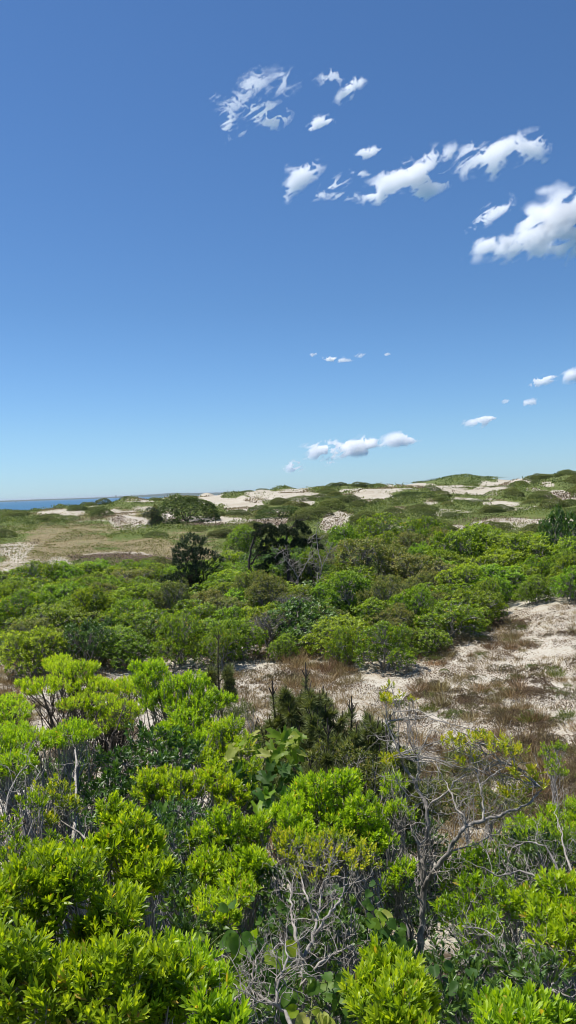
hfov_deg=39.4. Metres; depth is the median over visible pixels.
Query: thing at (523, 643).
grass tussock
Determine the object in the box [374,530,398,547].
bayberry shrub
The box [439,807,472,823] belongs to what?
grass tussock
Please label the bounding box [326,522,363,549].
bayberry shrub
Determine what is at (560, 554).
bayberry shrub
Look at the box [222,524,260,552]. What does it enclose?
bayberry shrub
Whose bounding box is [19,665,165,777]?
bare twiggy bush
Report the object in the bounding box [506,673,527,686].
grass tussock
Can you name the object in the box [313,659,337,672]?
grass tussock
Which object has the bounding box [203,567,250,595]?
bayberry shrub
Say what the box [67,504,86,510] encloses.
dune shrub
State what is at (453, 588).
bayberry shrub
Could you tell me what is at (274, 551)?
greenbrier shrub
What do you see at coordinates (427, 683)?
beach heather
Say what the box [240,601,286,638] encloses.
bayberry shrub
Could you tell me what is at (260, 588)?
beach plum shrub
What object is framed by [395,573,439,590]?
beach plum shrub
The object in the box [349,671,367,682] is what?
grass tussock
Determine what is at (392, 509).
dune shrub
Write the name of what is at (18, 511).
dune shrub
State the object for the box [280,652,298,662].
grass tussock
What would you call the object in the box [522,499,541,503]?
dune shrub
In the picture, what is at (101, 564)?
bayberry shrub
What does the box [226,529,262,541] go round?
dune shrub
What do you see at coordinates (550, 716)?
grass tussock
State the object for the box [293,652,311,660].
grass tussock
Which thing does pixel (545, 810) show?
green grass tussock
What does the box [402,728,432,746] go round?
grass tussock
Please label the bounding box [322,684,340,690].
grass tussock
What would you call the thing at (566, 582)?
bayberry shrub
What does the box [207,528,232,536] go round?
dune shrub
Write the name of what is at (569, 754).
beach heather
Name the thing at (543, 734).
beach heather
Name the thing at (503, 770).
grass tussock
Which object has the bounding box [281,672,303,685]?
grass tussock
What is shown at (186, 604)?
bayberry shrub
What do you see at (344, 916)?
chokecherry shrub
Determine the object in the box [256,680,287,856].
pine sapling
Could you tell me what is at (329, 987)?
poison ivy vine
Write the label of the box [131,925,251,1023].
bayberry shrub
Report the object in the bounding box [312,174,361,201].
cloud
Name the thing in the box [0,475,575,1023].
dune ground
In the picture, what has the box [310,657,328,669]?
grass tussock
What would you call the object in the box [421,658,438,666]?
grass tussock
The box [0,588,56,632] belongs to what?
bayberry shrub
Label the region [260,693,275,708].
beach heather
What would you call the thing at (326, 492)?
dune shrub
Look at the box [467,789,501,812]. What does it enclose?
grass tussock
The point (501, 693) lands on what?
grass tussock
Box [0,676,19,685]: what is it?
grass tussock
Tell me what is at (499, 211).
cloud
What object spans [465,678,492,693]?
grass tussock
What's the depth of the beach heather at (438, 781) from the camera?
16.10 m
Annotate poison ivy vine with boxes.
[162,928,297,1020]
[212,880,477,1023]
[353,908,421,964]
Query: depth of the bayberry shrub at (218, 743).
7.78 m
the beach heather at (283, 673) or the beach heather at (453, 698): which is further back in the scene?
the beach heather at (283, 673)
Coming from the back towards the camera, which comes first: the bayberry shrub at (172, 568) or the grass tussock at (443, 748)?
the bayberry shrub at (172, 568)
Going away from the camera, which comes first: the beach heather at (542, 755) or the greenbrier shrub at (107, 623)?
the beach heather at (542, 755)
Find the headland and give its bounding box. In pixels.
[0,492,229,501]
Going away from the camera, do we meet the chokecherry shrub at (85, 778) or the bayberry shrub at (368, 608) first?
the chokecherry shrub at (85, 778)
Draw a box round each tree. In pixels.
[141,507,164,527]
[155,532,224,595]
[246,513,323,582]
[272,522,337,584]
[361,691,549,954]
[536,503,575,548]
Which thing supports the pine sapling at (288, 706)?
on the dune ground at (548, 649)
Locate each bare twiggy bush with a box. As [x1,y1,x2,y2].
[0,731,96,866]
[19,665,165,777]
[193,914,319,1023]
[255,835,383,1010]
[418,876,574,989]
[456,776,575,893]
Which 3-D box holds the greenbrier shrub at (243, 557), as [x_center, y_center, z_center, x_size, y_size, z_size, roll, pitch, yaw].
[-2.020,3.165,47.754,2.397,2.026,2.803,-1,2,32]
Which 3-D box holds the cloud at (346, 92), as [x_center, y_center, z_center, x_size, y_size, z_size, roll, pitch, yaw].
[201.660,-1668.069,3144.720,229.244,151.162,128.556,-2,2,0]
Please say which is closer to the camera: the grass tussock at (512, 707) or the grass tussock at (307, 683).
the grass tussock at (512, 707)
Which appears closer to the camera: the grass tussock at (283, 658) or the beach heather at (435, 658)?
the beach heather at (435, 658)
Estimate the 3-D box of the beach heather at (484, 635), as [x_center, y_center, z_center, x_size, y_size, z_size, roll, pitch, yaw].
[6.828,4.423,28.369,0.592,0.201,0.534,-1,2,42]
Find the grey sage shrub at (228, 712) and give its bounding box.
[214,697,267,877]
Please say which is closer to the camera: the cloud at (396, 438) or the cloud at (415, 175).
the cloud at (415, 175)
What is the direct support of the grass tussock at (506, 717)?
on the dune ground at (548, 649)
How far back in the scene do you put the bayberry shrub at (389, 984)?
2.94 m
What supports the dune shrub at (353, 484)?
on the dune ground at (548, 649)
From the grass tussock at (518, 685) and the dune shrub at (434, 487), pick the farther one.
the dune shrub at (434, 487)
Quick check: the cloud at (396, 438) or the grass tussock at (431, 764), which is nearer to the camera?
the grass tussock at (431, 764)
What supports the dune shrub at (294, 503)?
on the dune ground at (548, 649)
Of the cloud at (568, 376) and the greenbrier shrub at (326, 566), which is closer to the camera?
the greenbrier shrub at (326, 566)
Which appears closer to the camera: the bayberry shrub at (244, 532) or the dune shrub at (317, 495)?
the bayberry shrub at (244, 532)
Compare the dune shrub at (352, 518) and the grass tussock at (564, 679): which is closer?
the grass tussock at (564, 679)
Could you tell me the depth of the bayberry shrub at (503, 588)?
34.35 m
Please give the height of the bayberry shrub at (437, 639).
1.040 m
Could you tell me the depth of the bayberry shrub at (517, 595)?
35.09 m
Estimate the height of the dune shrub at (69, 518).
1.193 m
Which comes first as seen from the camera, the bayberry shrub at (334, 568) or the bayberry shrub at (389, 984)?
the bayberry shrub at (389, 984)
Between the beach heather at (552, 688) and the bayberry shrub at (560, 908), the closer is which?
the bayberry shrub at (560, 908)
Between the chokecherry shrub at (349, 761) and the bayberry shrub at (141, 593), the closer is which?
the chokecherry shrub at (349, 761)
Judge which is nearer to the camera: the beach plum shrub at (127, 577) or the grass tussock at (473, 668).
the grass tussock at (473, 668)
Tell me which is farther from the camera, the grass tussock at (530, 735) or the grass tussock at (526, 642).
the grass tussock at (526, 642)
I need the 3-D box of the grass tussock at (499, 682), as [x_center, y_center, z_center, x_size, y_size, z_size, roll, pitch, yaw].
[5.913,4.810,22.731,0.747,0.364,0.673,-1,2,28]
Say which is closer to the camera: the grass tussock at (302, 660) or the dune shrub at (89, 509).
the grass tussock at (302, 660)
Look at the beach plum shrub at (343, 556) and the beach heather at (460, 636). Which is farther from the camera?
the beach plum shrub at (343, 556)
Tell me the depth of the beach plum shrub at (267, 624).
29.46 m
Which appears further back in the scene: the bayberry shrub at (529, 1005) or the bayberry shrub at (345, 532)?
the bayberry shrub at (345, 532)
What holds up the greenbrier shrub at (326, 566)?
on the dune ground at (548, 649)
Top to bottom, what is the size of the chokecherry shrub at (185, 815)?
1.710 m
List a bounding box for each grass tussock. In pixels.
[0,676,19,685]
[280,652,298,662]
[281,657,303,669]
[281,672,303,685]
[284,677,309,688]
[290,645,307,655]
[291,655,312,664]
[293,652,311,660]
[294,665,310,671]
[296,679,316,687]
[302,659,317,668]
[307,675,320,683]
[308,661,327,670]
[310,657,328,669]
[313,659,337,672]
[315,670,341,682]
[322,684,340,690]
[323,657,348,667]
[325,665,345,675]
[328,667,346,676]
[331,673,355,685]
[334,661,352,671]
[337,664,359,672]
[339,664,357,671]
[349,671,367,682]
[358,704,384,714]
[373,705,395,718]
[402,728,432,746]
[403,679,429,692]
[406,726,425,740]
[414,701,441,712]
[420,682,440,692]
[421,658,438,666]
[421,689,435,697]
[425,688,454,706]
[427,752,455,772]
[428,673,452,692]
[429,730,447,741]
[434,744,456,753]
[437,658,449,664]
[437,710,450,717]
[438,649,457,657]
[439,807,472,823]
[442,743,484,762]
[445,758,468,773]
[446,673,464,683]
[455,670,472,678]
[459,709,477,722]
[463,780,498,801]
[465,663,476,670]
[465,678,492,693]
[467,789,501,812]
[473,746,505,761]
[474,723,516,747]
[478,638,504,650]
[485,761,508,778]
[486,692,505,702]
[488,678,508,688]
[489,808,514,827]
[491,701,514,711]
[492,688,509,698]
[492,726,506,732]
[493,708,518,722]
[497,639,519,650]
[499,684,527,699]
[499,702,525,714]
[501,614,518,622]
[501,765,525,778]
[502,781,531,799]
[503,631,522,639]
[503,635,518,643]
[504,730,528,742]
[505,642,521,649]
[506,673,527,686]
[510,670,525,678]
[510,679,531,690]
[514,636,532,646]
[515,710,541,722]
[515,729,539,744]
[515,754,535,764]
[517,701,534,709]
[518,639,534,646]
[519,706,544,721]
[519,743,545,763]
[520,712,543,721]
[524,710,553,721]
[524,740,553,755]
[525,750,562,771]
[525,766,560,788]
[531,799,570,819]
[533,785,550,793]
[534,669,554,676]
[535,733,563,744]
[538,710,553,721]
[540,775,569,788]
[541,787,572,802]
[544,787,572,812]
[545,666,565,677]
[553,676,566,681]
[554,706,575,718]
[557,782,575,801]
[564,624,575,634]
[564,762,575,770]
[565,751,575,764]
[566,719,575,732]
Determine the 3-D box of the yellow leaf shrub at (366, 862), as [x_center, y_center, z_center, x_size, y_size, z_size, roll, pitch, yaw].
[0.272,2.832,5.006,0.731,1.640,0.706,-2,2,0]
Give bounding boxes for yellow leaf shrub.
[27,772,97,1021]
[270,825,387,1023]
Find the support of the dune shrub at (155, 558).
on the dune ground at (548, 649)
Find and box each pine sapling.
[193,633,249,766]
[248,696,464,877]
[249,662,350,770]
[255,718,391,860]
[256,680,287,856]
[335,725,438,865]
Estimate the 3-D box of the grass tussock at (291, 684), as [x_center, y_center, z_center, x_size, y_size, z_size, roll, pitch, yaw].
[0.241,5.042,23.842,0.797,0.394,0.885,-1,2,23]
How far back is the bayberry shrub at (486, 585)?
32.78 m
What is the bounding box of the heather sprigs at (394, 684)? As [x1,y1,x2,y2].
[1,603,575,895]
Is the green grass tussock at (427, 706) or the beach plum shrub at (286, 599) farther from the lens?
the beach plum shrub at (286, 599)
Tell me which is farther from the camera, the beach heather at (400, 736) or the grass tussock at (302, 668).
the grass tussock at (302, 668)
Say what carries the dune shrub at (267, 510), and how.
on the dune ground at (548, 649)
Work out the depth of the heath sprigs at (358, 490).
118.10 m
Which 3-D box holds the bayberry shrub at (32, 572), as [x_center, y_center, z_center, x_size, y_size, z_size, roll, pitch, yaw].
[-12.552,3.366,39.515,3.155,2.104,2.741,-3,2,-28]
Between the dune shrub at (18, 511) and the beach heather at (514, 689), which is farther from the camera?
the dune shrub at (18, 511)
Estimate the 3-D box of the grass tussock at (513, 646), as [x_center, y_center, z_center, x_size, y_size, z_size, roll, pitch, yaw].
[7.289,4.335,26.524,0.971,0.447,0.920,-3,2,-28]
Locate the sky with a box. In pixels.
[0,0,575,500]
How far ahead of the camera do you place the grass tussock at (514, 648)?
26.41 m
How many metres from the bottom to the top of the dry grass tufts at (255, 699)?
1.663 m
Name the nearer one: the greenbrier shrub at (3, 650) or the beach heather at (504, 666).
the beach heather at (504, 666)
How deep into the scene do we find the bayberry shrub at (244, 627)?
27.65 m
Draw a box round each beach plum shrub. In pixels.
[0,568,9,581]
[9,616,62,648]
[45,628,98,651]
[74,574,106,584]
[74,581,126,593]
[110,568,153,584]
[146,577,190,612]
[190,588,227,613]
[205,596,254,614]
[231,572,282,606]
[244,569,289,608]
[246,608,298,647]
[272,590,319,628]
[310,605,351,622]
[317,556,338,570]
[319,549,337,562]
[334,536,412,578]
[335,539,359,560]
[356,575,400,609]
[363,602,414,637]
[369,618,417,654]
[370,544,407,553]
[375,574,416,593]
[385,552,459,580]
[392,531,430,550]
[393,588,421,606]
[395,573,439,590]
[416,569,449,589]
[426,526,452,545]
[430,592,449,612]
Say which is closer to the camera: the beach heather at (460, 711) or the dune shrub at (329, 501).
the beach heather at (460, 711)
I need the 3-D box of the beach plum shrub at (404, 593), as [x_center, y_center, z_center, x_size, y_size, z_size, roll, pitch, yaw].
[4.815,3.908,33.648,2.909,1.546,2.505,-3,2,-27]
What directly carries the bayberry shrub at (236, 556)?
on the dune ground at (548, 649)
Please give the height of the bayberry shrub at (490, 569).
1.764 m
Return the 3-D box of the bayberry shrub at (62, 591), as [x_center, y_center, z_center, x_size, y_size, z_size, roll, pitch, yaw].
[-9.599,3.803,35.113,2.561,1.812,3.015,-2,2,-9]
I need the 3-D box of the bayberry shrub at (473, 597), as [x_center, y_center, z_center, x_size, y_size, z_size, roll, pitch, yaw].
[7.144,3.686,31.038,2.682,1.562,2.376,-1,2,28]
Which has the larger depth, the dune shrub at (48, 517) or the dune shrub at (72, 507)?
the dune shrub at (72, 507)
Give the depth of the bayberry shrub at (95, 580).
36.64 m
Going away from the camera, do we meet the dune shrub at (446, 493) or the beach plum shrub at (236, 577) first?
the beach plum shrub at (236, 577)
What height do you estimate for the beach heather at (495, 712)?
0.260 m
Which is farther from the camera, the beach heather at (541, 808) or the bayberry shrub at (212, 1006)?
the beach heather at (541, 808)
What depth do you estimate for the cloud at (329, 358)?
8926.48 m
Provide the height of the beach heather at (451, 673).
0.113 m
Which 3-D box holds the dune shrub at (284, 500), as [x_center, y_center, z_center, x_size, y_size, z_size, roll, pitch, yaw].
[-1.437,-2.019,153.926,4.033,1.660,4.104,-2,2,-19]
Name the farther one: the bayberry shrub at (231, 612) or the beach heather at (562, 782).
the bayberry shrub at (231, 612)
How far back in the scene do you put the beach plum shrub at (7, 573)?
40.12 m
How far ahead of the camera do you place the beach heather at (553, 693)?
21.42 m
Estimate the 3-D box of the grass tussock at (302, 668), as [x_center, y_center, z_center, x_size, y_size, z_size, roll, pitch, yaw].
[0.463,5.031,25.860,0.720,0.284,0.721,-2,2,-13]
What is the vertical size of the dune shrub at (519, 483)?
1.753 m
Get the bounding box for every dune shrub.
[0,529,18,537]
[1,511,25,516]
[8,510,28,515]
[36,515,54,520]
[58,515,79,521]
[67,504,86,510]
[86,506,104,512]
[88,507,114,517]
[94,498,110,504]
[138,555,171,566]
[142,531,168,537]
[154,494,220,523]
[188,525,206,531]
[202,510,225,516]
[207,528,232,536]
[208,528,231,537]
[225,509,249,514]
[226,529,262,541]
[247,505,269,511]
[254,505,301,518]
[270,497,288,504]
[282,501,306,508]
[287,495,315,501]
[287,513,310,523]
[287,531,311,540]
[292,514,318,522]
[293,508,316,515]
[304,507,333,517]
[308,494,325,498]
[310,532,334,541]
[311,539,330,546]
[316,498,346,509]
[317,488,335,492]
[318,495,347,499]
[319,490,339,494]
[327,491,341,495]
[331,482,347,486]
[338,494,360,504]
[340,507,363,512]
[349,481,366,486]
[349,513,371,523]
[350,501,365,506]
[352,511,379,523]
[357,482,373,487]
[368,498,385,504]
[382,507,407,517]
[389,491,438,498]
[394,527,416,534]
[398,497,417,503]
[404,503,429,511]
[408,507,436,515]
[416,505,440,511]
[417,513,435,516]
[422,485,441,491]
[430,490,451,496]
[430,518,452,525]
[431,523,458,530]
[433,496,449,501]
[440,512,463,518]
[479,505,502,512]
[479,520,511,531]
[483,504,514,511]
[484,506,505,512]
[503,487,520,493]
[503,490,524,497]
[509,480,530,486]
[521,523,538,530]
[521,529,546,535]
[522,475,541,479]
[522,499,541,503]
[525,490,556,501]
[536,474,558,477]
[537,498,568,508]
[555,507,575,516]
[559,470,571,474]
[559,499,575,505]
[565,475,575,482]
[570,489,575,496]
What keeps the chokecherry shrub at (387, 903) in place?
on the dune ground at (548, 649)
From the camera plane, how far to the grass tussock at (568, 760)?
16.91 m
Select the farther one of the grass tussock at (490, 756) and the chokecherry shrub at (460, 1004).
the grass tussock at (490, 756)
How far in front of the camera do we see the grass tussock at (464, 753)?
17.45 m
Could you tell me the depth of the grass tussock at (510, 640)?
27.21 m
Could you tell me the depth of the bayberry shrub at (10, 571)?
40.95 m
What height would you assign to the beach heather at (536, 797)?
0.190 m
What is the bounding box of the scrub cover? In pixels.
[0,472,575,584]
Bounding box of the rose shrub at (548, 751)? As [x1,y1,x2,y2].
[537,739,569,836]
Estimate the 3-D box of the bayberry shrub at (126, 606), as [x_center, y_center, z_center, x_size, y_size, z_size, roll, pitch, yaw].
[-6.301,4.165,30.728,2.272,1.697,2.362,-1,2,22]
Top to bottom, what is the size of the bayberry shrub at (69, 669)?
2.723 m
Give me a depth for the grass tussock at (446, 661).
25.41 m
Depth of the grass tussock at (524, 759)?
17.05 m
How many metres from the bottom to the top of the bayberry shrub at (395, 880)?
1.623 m
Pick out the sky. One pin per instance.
(164, 305)
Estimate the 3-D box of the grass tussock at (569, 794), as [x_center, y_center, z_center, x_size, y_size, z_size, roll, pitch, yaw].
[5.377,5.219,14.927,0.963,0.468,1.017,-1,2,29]
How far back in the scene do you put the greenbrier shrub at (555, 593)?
33.79 m
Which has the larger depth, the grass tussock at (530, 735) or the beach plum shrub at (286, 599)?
the beach plum shrub at (286, 599)
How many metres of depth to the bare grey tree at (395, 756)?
5.93 m
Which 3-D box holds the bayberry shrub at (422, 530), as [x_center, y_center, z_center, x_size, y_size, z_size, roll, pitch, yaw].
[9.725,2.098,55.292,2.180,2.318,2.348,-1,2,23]
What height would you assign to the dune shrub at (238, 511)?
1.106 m
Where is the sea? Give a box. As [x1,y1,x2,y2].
[0,495,199,509]
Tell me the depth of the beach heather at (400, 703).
21.55 m
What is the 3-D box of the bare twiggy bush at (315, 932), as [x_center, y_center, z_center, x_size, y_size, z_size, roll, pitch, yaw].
[0.134,1.991,3.898,0.655,0.672,0.843,-2,2,12]
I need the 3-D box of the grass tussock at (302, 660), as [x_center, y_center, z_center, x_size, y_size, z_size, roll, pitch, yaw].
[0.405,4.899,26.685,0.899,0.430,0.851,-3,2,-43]
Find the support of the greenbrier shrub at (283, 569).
on the dune ground at (548, 649)
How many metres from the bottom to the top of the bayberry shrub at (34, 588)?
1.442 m
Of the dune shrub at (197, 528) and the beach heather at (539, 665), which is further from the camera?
the dune shrub at (197, 528)
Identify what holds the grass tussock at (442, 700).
on the dune ground at (548, 649)
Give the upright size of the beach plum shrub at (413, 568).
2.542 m
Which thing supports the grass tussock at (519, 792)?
on the dune ground at (548, 649)
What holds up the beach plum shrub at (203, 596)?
on the dune ground at (548, 649)
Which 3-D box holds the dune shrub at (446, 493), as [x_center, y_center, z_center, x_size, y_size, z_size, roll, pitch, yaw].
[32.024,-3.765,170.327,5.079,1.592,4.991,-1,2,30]
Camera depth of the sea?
3269.30 m
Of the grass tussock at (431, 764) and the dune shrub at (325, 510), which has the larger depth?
the dune shrub at (325, 510)
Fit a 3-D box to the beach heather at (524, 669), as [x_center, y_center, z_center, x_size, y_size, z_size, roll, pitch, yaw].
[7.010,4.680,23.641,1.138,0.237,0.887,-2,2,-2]
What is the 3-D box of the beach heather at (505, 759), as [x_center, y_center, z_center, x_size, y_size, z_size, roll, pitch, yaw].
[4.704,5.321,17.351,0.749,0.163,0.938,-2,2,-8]
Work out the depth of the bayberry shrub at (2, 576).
38.65 m
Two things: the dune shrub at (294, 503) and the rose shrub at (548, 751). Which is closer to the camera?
the rose shrub at (548, 751)
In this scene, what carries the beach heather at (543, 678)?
on the dune ground at (548, 649)
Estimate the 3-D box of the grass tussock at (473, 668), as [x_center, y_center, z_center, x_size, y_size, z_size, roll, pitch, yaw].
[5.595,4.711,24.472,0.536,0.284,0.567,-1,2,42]
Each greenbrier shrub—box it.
[0,639,21,656]
[47,615,117,662]
[92,617,128,632]
[235,550,264,569]
[257,547,293,579]
[263,561,296,578]
[263,596,337,640]
[275,614,354,649]
[281,556,314,584]
[287,580,331,599]
[289,547,311,559]
[292,596,323,612]
[316,595,364,625]
[322,563,333,576]
[541,586,574,596]
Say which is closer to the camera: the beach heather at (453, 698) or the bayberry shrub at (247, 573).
the beach heather at (453, 698)
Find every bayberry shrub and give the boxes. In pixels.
[0,571,18,584]
[0,573,51,594]
[0,579,32,615]
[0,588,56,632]
[0,607,9,628]
[0,623,69,676]
[0,691,35,853]
[0,716,101,933]
[0,788,76,1019]
[0,835,210,1023]
[2,602,77,644]
[5,566,49,579]
[7,560,62,584]
[13,652,151,917]
[15,593,56,617]
[18,581,42,593]
[37,577,82,603]
[40,580,92,605]
[45,598,83,617]
[49,560,84,582]
[53,606,104,632]
[56,591,127,617]
[64,790,180,1018]
[70,562,111,576]
[70,583,117,622]
[73,625,133,660]
[76,576,122,590]
[80,558,119,576]
[92,565,148,578]
[94,626,162,668]
[95,598,154,626]
[97,574,125,587]
[103,582,175,614]
[109,595,154,627]
[113,608,182,651]
[115,559,147,577]
[118,575,159,600]
[126,656,239,893]
[127,755,258,931]
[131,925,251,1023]
[138,580,205,610]
[142,569,170,582]
[143,610,170,634]
[144,562,176,577]
[147,608,205,665]
[155,612,197,639]
[158,565,205,583]
[166,598,225,635]
[173,595,197,615]
[174,617,244,652]
[180,803,282,1023]
[182,559,233,578]
[183,874,266,1023]
[189,571,242,597]
[192,624,242,669]
[192,713,263,840]
[198,560,242,579]
[202,582,245,600]
[202,617,269,661]
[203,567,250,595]
[211,550,245,567]
[212,605,253,636]
[217,587,268,616]
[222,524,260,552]
[230,568,278,604]
[233,559,285,581]
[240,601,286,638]
[256,580,295,604]
[263,632,299,659]
[263,766,400,1018]
[271,584,316,619]
[277,535,306,552]
[290,552,302,560]
[298,613,380,656]
[299,546,330,578]
[299,556,324,586]
[309,582,343,603]
[313,571,331,584]
[318,565,376,595]
[323,569,385,618]
[324,625,361,663]
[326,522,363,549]
[327,537,355,554]
[330,563,364,576]
[336,930,443,1023]
[341,595,412,639]
[352,620,417,670]
[353,512,406,540]
[373,768,419,941]
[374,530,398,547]
[381,678,421,858]
[383,569,424,581]
[387,585,436,637]
[402,627,452,656]
[403,515,449,536]
[405,540,433,556]
[406,600,488,639]
[408,582,450,605]
[415,527,434,542]
[420,595,443,628]
[423,521,505,563]
[425,549,478,567]
[427,582,477,602]
[428,557,460,580]
[428,839,529,980]
[434,563,483,599]
[437,606,491,632]
[440,587,508,624]
[462,563,535,596]
[465,548,525,572]
[468,976,575,1023]
[469,577,502,610]
[472,574,514,601]
[478,524,514,548]
[480,531,558,565]
[491,793,575,994]
[501,590,541,599]
[502,563,540,589]
[506,863,575,1005]
[511,573,553,603]
[515,554,551,578]
[518,531,540,536]
[527,556,557,582]
[543,563,564,583]
[545,552,575,585]
[546,548,575,573]
[547,535,575,558]
[548,565,575,601]
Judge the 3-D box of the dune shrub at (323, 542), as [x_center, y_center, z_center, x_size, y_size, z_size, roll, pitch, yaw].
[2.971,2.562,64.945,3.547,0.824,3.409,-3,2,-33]
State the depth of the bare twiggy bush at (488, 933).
4.03 m
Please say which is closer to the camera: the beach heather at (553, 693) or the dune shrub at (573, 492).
the beach heather at (553, 693)
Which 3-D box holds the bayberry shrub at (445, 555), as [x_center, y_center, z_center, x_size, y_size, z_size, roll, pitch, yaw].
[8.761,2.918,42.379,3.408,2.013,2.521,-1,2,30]
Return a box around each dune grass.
[0,473,575,568]
[0,507,286,568]
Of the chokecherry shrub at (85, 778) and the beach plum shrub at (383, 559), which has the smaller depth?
the chokecherry shrub at (85, 778)
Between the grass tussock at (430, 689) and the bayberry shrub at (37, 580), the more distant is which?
the bayberry shrub at (37, 580)
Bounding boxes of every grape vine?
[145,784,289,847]
[224,725,308,809]
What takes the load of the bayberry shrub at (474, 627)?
on the dune ground at (548, 649)
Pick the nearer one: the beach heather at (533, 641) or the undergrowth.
the undergrowth
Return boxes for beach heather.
[45,750,60,761]
[235,669,255,676]
[248,651,275,658]
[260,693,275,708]
[268,671,301,679]
[283,667,308,675]
[388,700,410,707]
[392,731,413,743]
[395,695,415,705]
[407,711,424,717]
[411,691,440,699]
[415,680,443,689]
[420,772,464,787]
[421,742,451,756]
[425,656,444,661]
[431,694,469,704]
[437,710,459,718]
[439,672,453,677]
[442,771,492,783]
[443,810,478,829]
[445,640,467,646]
[445,709,467,720]
[450,632,477,641]
[452,687,469,692]
[456,695,483,707]
[456,701,494,714]
[458,695,492,704]
[459,681,489,691]
[460,636,485,643]
[460,692,478,696]
[462,674,486,680]
[469,652,487,658]
[475,634,489,639]
[478,692,502,699]
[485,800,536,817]
[486,664,521,673]
[486,707,521,721]
[487,774,519,787]
[491,752,525,766]
[492,650,513,658]
[492,718,532,733]
[498,718,526,728]
[504,684,530,695]
[506,666,543,677]
[507,626,525,630]
[508,708,528,721]
[510,620,530,626]
[511,686,542,698]
[512,618,534,623]
[514,736,546,749]
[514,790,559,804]
[514,791,562,803]
[516,744,562,758]
[518,685,552,700]
[520,638,542,646]
[523,733,566,750]
[525,676,552,685]
[526,643,538,648]
[527,804,565,820]
[528,719,564,728]
[529,663,548,667]
[529,673,546,678]
[529,731,559,739]
[532,687,567,701]
[539,771,574,784]
[542,665,561,674]
[545,687,559,691]
[545,776,574,789]
[549,715,572,722]
[553,743,575,756]
[554,690,573,698]
[556,630,575,635]
[557,774,575,792]
[558,763,575,774]
[559,687,575,699]
[561,751,575,760]
[561,786,575,798]
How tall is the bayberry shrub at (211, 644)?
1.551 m
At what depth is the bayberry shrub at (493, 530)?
50.42 m
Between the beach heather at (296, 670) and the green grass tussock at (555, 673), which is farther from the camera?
the beach heather at (296, 670)
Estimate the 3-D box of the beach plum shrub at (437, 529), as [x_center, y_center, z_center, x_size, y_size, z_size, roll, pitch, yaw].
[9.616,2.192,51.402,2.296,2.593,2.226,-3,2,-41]
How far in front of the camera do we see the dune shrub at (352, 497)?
142.71 m
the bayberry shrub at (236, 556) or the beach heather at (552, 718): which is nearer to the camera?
the beach heather at (552, 718)
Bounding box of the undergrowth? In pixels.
[0,845,575,1023]
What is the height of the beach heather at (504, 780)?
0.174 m
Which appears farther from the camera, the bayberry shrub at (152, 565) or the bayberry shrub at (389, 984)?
the bayberry shrub at (152, 565)
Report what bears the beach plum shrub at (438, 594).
on the dune ground at (548, 649)
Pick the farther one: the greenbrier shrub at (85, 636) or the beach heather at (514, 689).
the greenbrier shrub at (85, 636)
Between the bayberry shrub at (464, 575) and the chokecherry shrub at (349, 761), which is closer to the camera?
the chokecherry shrub at (349, 761)
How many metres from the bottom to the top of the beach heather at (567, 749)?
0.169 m
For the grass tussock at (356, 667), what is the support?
on the dune ground at (548, 649)
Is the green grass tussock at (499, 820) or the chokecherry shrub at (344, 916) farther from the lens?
the green grass tussock at (499, 820)
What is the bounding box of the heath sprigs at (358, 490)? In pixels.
[23,478,575,564]
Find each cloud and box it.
[209,65,299,140]
[283,158,324,203]
[283,460,302,473]
[302,434,386,460]
[308,114,333,130]
[311,70,367,105]
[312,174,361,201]
[322,356,350,361]
[349,169,368,177]
[355,146,380,158]
[356,141,458,205]
[378,430,417,447]
[451,126,550,181]
[460,416,496,428]
[467,192,513,232]
[470,180,575,266]
[523,398,536,406]
[529,375,555,386]
[562,368,575,383]
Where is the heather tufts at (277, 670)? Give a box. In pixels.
[0,599,575,879]
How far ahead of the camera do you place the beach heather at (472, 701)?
21.60 m
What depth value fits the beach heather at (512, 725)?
19.45 m
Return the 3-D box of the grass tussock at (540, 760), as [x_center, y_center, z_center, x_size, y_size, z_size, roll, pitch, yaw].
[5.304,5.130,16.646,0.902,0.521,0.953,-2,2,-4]
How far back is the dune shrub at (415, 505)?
107.72 m
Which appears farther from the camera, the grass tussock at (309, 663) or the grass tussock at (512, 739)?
the grass tussock at (309, 663)
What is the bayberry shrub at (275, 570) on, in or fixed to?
on the dune ground at (548, 649)
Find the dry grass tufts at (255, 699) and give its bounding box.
[0,597,575,884]
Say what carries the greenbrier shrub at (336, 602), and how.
on the dune ground at (548, 649)
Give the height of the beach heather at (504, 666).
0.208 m
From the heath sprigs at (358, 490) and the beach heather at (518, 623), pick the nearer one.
the beach heather at (518, 623)
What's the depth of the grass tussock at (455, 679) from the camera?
23.35 m
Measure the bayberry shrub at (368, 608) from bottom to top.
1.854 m
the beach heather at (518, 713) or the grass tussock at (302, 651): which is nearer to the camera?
the beach heather at (518, 713)
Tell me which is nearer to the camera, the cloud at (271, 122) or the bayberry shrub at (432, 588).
the bayberry shrub at (432, 588)
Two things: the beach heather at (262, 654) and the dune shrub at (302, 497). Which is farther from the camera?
the dune shrub at (302, 497)
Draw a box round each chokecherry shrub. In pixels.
[1,742,108,940]
[64,773,156,879]
[87,719,212,927]
[142,793,212,1023]
[154,818,231,962]
[198,781,296,929]
[237,862,385,1023]
[305,737,396,915]
[346,815,458,953]
[391,776,535,913]
[404,933,575,1023]
[483,826,575,983]
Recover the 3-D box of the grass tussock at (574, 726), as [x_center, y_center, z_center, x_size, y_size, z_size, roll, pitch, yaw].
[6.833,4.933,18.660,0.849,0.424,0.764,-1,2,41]

